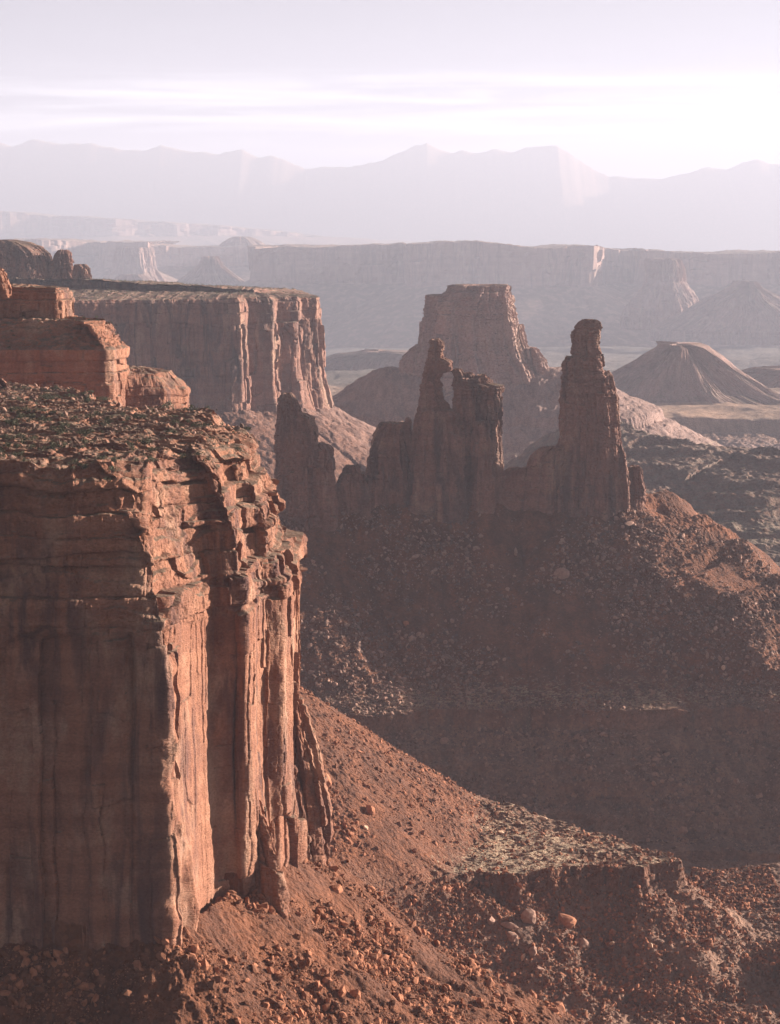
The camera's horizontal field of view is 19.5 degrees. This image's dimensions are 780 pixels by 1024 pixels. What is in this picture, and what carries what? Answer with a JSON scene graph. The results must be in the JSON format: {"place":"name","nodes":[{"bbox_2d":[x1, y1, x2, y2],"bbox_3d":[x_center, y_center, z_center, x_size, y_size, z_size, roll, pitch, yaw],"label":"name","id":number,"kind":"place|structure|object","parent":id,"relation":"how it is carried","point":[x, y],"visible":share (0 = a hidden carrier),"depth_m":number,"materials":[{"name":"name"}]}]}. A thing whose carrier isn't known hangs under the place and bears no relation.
{"place":"outdoors","nodes":[
{"label":"outdoors","id":0,"kind":"place"},
{"bbox_2d":[0,315,129,406],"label":"butte tier","id":1,"kind":"object","parent":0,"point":[102,369],"visible":0.71,"depth_m":1072.15,"materials":[{"name":"red stone"}]},
{"bbox_2d":[0,283,74,319],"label":"butte tier","id":2,"kind":"object","parent":1,"relation":"on","point":[30,300],"visible":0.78,"depth_m":1102.98,"materials":[{"name":"red stone"}]},
{"bbox_2d":[0,268,11,297],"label":"rock outcrop","id":3,"kind":"object","parent":2,"relation":"on","point":[5,289],"visible":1,"depth_m":1091.50,"materials":[{"name":"red stone"}]},
{"bbox_2d":[125,366,190,408],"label":"boulder","id":4,"kind":"object","parent":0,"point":[150,387],"visible":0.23,"depth_m":1098.53,"materials":[{"name":"brown stone"}]},
{"bbox_2d":[0,211,421,245],"bbox_3d":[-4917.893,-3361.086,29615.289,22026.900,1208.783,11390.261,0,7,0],"label":"mesa","id":5,"kind":"structure","parent":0,"point":[26,225],"depth_m":30604.84,"materials":[{"name":"grey stone"}]},
{"bbox_2d":[0,346,779,1023],"bbox_3d":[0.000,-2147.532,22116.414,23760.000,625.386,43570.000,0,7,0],"label":"canyon floor","id":6,"kind":"structure","parent":0,"point":[718,446],"depth_m":1455.16,"materials":[{"name":"brown soil"}]},
{"bbox_2d":[114,274,150,280],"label":"butte","id":7,"kind":"object","parent":6,"relation":"on","point":[135,277],"visible":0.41,"depth_m":12885.44,"materials":[{"name":"stone"}]},
{"bbox_2d":[102,247,165,281],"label":"butte","id":8,"kind":"object","parent":6,"relation":"on","point":[133,260],"visible":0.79,"depth_m":15992.26,"materials":[{"name":"stone"}]},
{"bbox_2d":[0,378,307,949],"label":"sandstone headland","id":9,"kind":"structure","parent":6,"relation":"on","point":[150,658],"depth_m":616.60,"materials":[{"name":"brown stone"}]},
{"bbox_2d":[0,378,7,388],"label":"rock outcrop","id":10,"kind":"object","parent":9,"relation":"on","point":[3,384],"visible":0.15,"depth_m":927.50,"materials":[{"name":"red stone"}]},
{"bbox_2d":[5,420,15,425],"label":"shrub","id":11,"kind":"object","parent":9,"relation":"on","point":[9,422],"visible":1,"depth_m":731.41,"materials":[{"name":"green plant"}]},
{"bbox_2d":[21,435,35,441],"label":"shrub","id":12,"kind":"object","parent":9,"relation":"on","point":[24,439],"visible":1,"depth_m":664.30,"materials":[{"name":"green plant"}]},
{"bbox_2d":[27,443,34,448],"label":"shrub","id":13,"kind":"object","parent":9,"relation":"on","point":[29,446],"visible":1,"depth_m":647.98,"materials":[{"name":"green plant"}]},
{"bbox_2d":[49,425,62,431],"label":"shrub","id":14,"kind":"object","parent":9,"relation":"on","point":[57,428],"visible":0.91,"depth_m":694.78,"materials":[{"name":"green plant"}]},
{"bbox_2d":[55,428,63,434],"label":"shrub","id":15,"kind":"object","parent":9,"relation":"on","point":[58,432],"visible":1,"depth_m":685.77,"materials":[{"name":"green plant"}]},
{"bbox_2d":[56,424,69,428],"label":"shrub","id":16,"kind":"object","parent":9,"relation":"on","point":[64,426],"visible":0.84,"depth_m":697.89,"materials":[{"name":"green plant"}]},
{"bbox_2d":[76,428,93,435],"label":"shrub","id":17,"kind":"object","parent":9,"relation":"on","point":[79,432],"visible":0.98,"depth_m":687.39,"materials":[{"name":"green plant"}]},
{"bbox_2d":[81,438,88,443],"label":"shrub","id":18,"kind":"object","parent":9,"relation":"on","point":[83,440],"visible":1,"depth_m":653.27,"materials":[{"name":"green plant"}]},
{"bbox_2d":[108,466,120,471],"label":"shrub","id":19,"kind":"object","parent":9,"relation":"on","point":[112,467],"visible":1,"depth_m":613.17,"materials":[{"name":"green plant"}]},
{"bbox_2d":[0,381,251,480],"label":"rubble","id":20,"kind":"object","parent":9,"relation":"on","point":[75,440],"visible":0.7,"depth_m":728.74,"materials":[{"name":"brown stone"}]},
{"bbox_2d":[0,385,259,475],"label":"scrub","id":21,"kind":"object","parent":9,"relation":"on","point":[105,425],"visible":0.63,"depth_m":712.66,"materials":[{"name":"green plant"}]},
{"bbox_2d":[141,437,151,443],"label":"shrub","id":22,"kind":"object","parent":9,"relation":"on","point":[147,439],"visible":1,"depth_m":662.84,"materials":[{"name":"green plant"}]},
{"bbox_2d":[162,400,173,406],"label":"shrub","id":23,"kind":"object","parent":9,"relation":"on","point":[169,402],"visible":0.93,"depth_m":802.51,"materials":[{"name":"green plant"}]},
{"bbox_2d":[166,429,176,432],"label":"shrub","id":24,"kind":"object","parent":9,"relation":"on","point":[171,430],"visible":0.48,"depth_m":705.57,"materials":[{"name":"green plant"}]},
{"bbox_2d":[184,404,196,410],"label":"shrub","id":25,"kind":"object","parent":9,"relation":"on","point":[190,407],"visible":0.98,"depth_m":771.24,"materials":[{"name":"green plant"}]},
{"bbox_2d":[200,456,213,462],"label":"shrub","id":26,"kind":"object","parent":9,"relation":"on","point":[207,458],"visible":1,"depth_m":656.94,"materials":[{"name":"green plant"}]},
{"bbox_2d":[8,277,333,411],"bbox_3d":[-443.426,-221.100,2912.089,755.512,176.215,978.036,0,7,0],"label":"sandstone promontory","id":27,"kind":"structure","parent":6,"relation":"on","point":[233,352],"depth_m":2575.06,"materials":[{"name":"brown stone"}]},
{"bbox_2d":[0,240,52,284],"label":"rock dome","id":28,"kind":"object","parent":27,"relation":"on","point":[19,259],"visible":0.82,"depth_m":2786.42,"materials":[{"name":"red stone"}]},
{"bbox_2d":[48,249,74,283],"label":"rock dome","id":29,"kind":"object","parent":27,"relation":"on","point":[60,266],"visible":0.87,"depth_m":2804.18,"materials":[{"name":"red stone"}]},
{"bbox_2d":[71,264,92,284],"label":"rock dome","id":30,"kind":"object","parent":27,"relation":"on","point":[82,271],"visible":1,"depth_m":2777.96,"materials":[{"name":"red stone"}]},
{"bbox_2d":[21,277,318,299],"bbox_3d":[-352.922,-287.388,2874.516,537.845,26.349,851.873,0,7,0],"label":"scrub","id":31,"kind":"object","parent":27,"relation":"on","point":[169,291],"visible":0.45,"depth_m":2701.79,"materials":[{"name":"green plant"}]},
{"bbox_2d":[0,238,356,281],"bbox_3d":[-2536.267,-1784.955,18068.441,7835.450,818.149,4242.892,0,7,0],"label":"mesa","id":32,"kind":"structure","parent":6,"relation":"on","point":[175,263],"depth_m":18017.72,"materials":[{"name":"grey stone"}]},
{"bbox_2d":[219,236,264,245],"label":"butte","id":33,"kind":"object","parent":32,"relation":"on","point":[241,240],"visible":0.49,"depth_m":18420.73,"materials":[{"name":"grey stone"}]},
{"bbox_2d":[177,256,244,285],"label":"butte","id":34,"kind":"object","parent":6,"relation":"on","point":[210,270],"visible":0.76,"depth_m":15001.23,"materials":[{"name":"stone"}]},
{"bbox_2d":[251,800,289,918],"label":"rock buttress","id":35,"kind":"object","parent":6,"relation":"on","point":[268,880],"visible":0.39,"depth_m":669.91,"materials":[{"name":"red stone"}]},
{"bbox_2d":[0,858,563,1023],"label":"rubble","id":36,"kind":"object","parent":6,"relation":"on","point":[379,955],"visible":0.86,"depth_m":654.67,"materials":[{"name":"stone"}]},
{"bbox_2d":[273,392,338,531],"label":"rock spire","id":37,"kind":"object","parent":6,"relation":"on","point":[304,474],"visible":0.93,"depth_m":1593.39,"materials":[{"name":"red stone"}]},
{"bbox_2d":[294,698,333,866],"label":"rock buttress","id":38,"kind":"object","parent":6,"relation":"on","point":[313,799],"visible":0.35,"depth_m":715.17,"materials":[{"name":"red stone"}]},
{"bbox_2d":[326,773,331,786],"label":"boulder","id":39,"kind":"object","parent":6,"relation":"on","point":[329,783],"visible":0.29,"depth_m":1063.56,"materials":[{"name":"stone"}]},
{"bbox_2d":[330,884,342,893],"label":"boulder","id":40,"kind":"object","parent":6,"relation":"on","point":[337,888],"visible":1,"depth_m":708.62,"materials":[{"name":"stone"}]},
{"bbox_2d":[337,985,345,996],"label":"boulder","id":41,"kind":"object","parent":6,"relation":"on","point":[341,992],"visible":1,"depth_m":649.62,"materials":[{"name":"stone"}]},
{"bbox_2d":[349,989,360,999],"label":"boulder","id":42,"kind":"object","parent":6,"relation":"on","point":[355,993],"visible":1,"depth_m":652.60,"materials":[{"name":"stone"}]},
{"bbox_2d":[336,464,390,519],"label":"rock spire","id":43,"kind":"object","parent":6,"relation":"on","point":[359,491],"visible":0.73,"depth_m":1615.09,"materials":[{"name":"red stone"}]},
{"bbox_2d":[324,349,406,370],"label":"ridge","id":44,"kind":"structure","parent":6,"relation":"on","point":[364,359],"depth_m":6864.95,"materials":[{"name":"grey stone"}]},
{"bbox_2d":[366,804,374,814],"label":"boulder","id":45,"kind":"object","parent":6,"relation":"on","point":[370,809],"visible":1,"depth_m":1064.61,"materials":[{"name":"stone"}]},
{"bbox_2d":[411,554,419,559],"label":"boulder","id":46,"kind":"object","parent":6,"relation":"on","point":[415,556],"visible":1,"depth_m":1587.21,"materials":[{"name":"brown stone"}]},
{"bbox_2d":[365,338,504,524],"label":"rock tower","id":47,"kind":"structure","parent":6,"relation":"on","point":[442,461],"depth_m":1624.54,"materials":[{"name":"red stone"}]},
{"bbox_2d":[440,737,448,743],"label":"boulder","id":48,"kind":"object","parent":6,"relation":"on","point":[444,740],"visible":1,"depth_m":1447.56,"materials":[{"name":"brown stone"}]},
{"bbox_2d":[398,284,548,395],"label":"sandstone butte","id":49,"kind":"object","parent":6,"relation":"on","point":[477,328],"visible":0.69,"depth_m":3236.23,"materials":[{"name":"stone"}]},
{"bbox_2d":[487,916,494,924],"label":"boulder","id":50,"kind":"object","parent":6,"relation":"on","point":[491,920],"visible":1,"depth_m":1037.66,"materials":[{"name":"brown stone"}]},
{"bbox_2d":[238,240,779,348],"bbox_3d":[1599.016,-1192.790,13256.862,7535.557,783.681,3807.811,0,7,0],"label":"mesa","id":51,"kind":"structure","parent":6,"relation":"on","point":[372,295],"depth_m":12621.63,"materials":[{"name":"stone"}]},
{"bbox_2d":[501,922,518,929],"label":"boulder","id":52,"kind":"object","parent":6,"relation":"on","point":[509,925],"visible":1,"depth_m":1038.91,"materials":[{"name":"brown stone"}]},
{"bbox_2d":[506,931,517,941],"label":"boulder","id":53,"kind":"object","parent":6,"relation":"on","point":[512,936],"visible":1,"depth_m":1034.90,"materials":[{"name":"brown stone"}]},
{"bbox_2d":[520,909,535,923],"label":"boulder","id":54,"kind":"object","parent":6,"relation":"on","point":[528,916],"visible":1,"depth_m":1044.36,"materials":[{"name":"brown stone"}]},
{"bbox_2d":[280,505,779,866],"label":"rubble","id":55,"kind":"object","parent":6,"relation":"on","point":[519,704],"visible":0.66,"depth_m":1500.15,"materials":[{"name":"brown stone"}]},
{"bbox_2d":[496,445,563,514],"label":"rock fin","id":56,"kind":"object","parent":6,"relation":"on","point":[533,484],"visible":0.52,"depth_m":1631.52,"materials":[{"name":"red stone"}]},
{"bbox_2d":[528,946,536,955],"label":"boulder","id":57,"kind":"object","parent":6,"relation":"on","point":[532,950],"visible":1,"depth_m":1028.12,"materials":[{"name":"brown stone"}]},
{"bbox_2d":[300,686,779,1023],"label":"rubble","id":58,"kind":"object","parent":6,"relation":"on","point":[717,895],"visible":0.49,"depth_m":1052.69,"materials":[{"name":"stone"}]},
{"bbox_2d":[553,1001,564,1012],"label":"boulder","id":59,"kind":"object","parent":6,"relation":"on","point":[559,1004],"visible":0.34,"depth_m":1001.84,"materials":[{"name":"stone"}]},
{"bbox_2d":[553,568,569,579],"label":"boulder","id":60,"kind":"object","parent":6,"relation":"on","point":[561,573],"visible":1,"depth_m":1575.69,"materials":[{"name":"brown stone"}]},
{"bbox_2d":[558,913,576,928],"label":"boulder","id":61,"kind":"object","parent":6,"relation":"on","point":[567,921],"visible":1,"depth_m":1051.87,"materials":[{"name":"stone"}]},
{"bbox_2d":[578,938,589,949],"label":"boulder","id":62,"kind":"object","parent":6,"relation":"on","point":[584,943],"visible":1,"depth_m":1044.93,"materials":[{"name":"brown stone"}]},
{"bbox_2d":[556,319,646,521],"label":"rock tower","id":63,"kind":"structure","parent":6,"relation":"on","point":[600,479],"depth_m":1623.49,"materials":[{"name":"red stone"}]},
{"bbox_2d":[442,812,769,1000],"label":"scrub","id":64,"kind":"object","parent":6,"relation":"on","point":[610,866],"visible":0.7,"depth_m":1067.64,"materials":[{"name":"green plant"}]},
{"bbox_2d":[624,521,633,525],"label":"boulder","id":65,"kind":"object","parent":6,"relation":"on","point":[628,523],"visible":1,"depth_m":1617.29,"materials":[{"name":"brown stone"}]},
{"bbox_2d":[619,258,698,329],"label":"butte","id":66,"kind":"object","parent":6,"relation":"on","point":[664,292],"visible":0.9,"depth_m":11407.64,"materials":[{"name":"stone"}]},
{"bbox_2d":[677,826,687,834],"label":"boulder","id":67,"kind":"object","parent":6,"relation":"on","point":[683,830],"visible":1,"depth_m":1381.79,"materials":[{"name":"brown stone"}]},
{"bbox_2d":[622,421,779,551],"bbox_3d":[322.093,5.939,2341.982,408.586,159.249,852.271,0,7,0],"label":"scrub","id":68,"kind":"object","parent":6,"relation":"on","point":[721,492],"visible":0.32,"depth_m":2387.69,"materials":[{"name":"green plant"}]},
{"bbox_2d":[649,280,779,344],"bbox_3d":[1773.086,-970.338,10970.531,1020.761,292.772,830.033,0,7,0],"label":"butte","id":69,"kind":"object","parent":6,"relation":"on","point":[741,312],"visible":1,"depth_m":10708.23,"materials":[{"name":"stone"}]},
{"bbox_2d":[733,778,739,785],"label":"boulder","id":70,"kind":"object","parent":6,"relation":"on","point":[736,781],"visible":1,"depth_m":1418.38,"materials":[{"name":"brown stone"}]},
{"bbox_2d":[0,139,779,251],"bbox_3d":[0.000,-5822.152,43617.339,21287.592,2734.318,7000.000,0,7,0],"label":"mountains","id":71,"kind":"structure","parent":0,"point":[530,196],"depth_m":43353.59,"materials":[{"name":"stone"}]},
{"bbox_2d":[0,0,779,178],"label":"sky","id":72,"kind":"structure","parent":0,"point":[649,89],"materials":[{"name":"white"}]},
{"bbox_2d":[611,341,779,404],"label":"cone hill","id":73,"kind":"structure","parent":0,"point":[666,372],"depth_m":4775.47,"materials":[{"name":"stone"}]},
{"bbox_2d":[741,365,779,387],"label":"hill","id":74,"kind":"structure","parent":0,"point":[768,376],"depth_m":5227.94,"materials":[{"name":"grey stone"}]}
]}

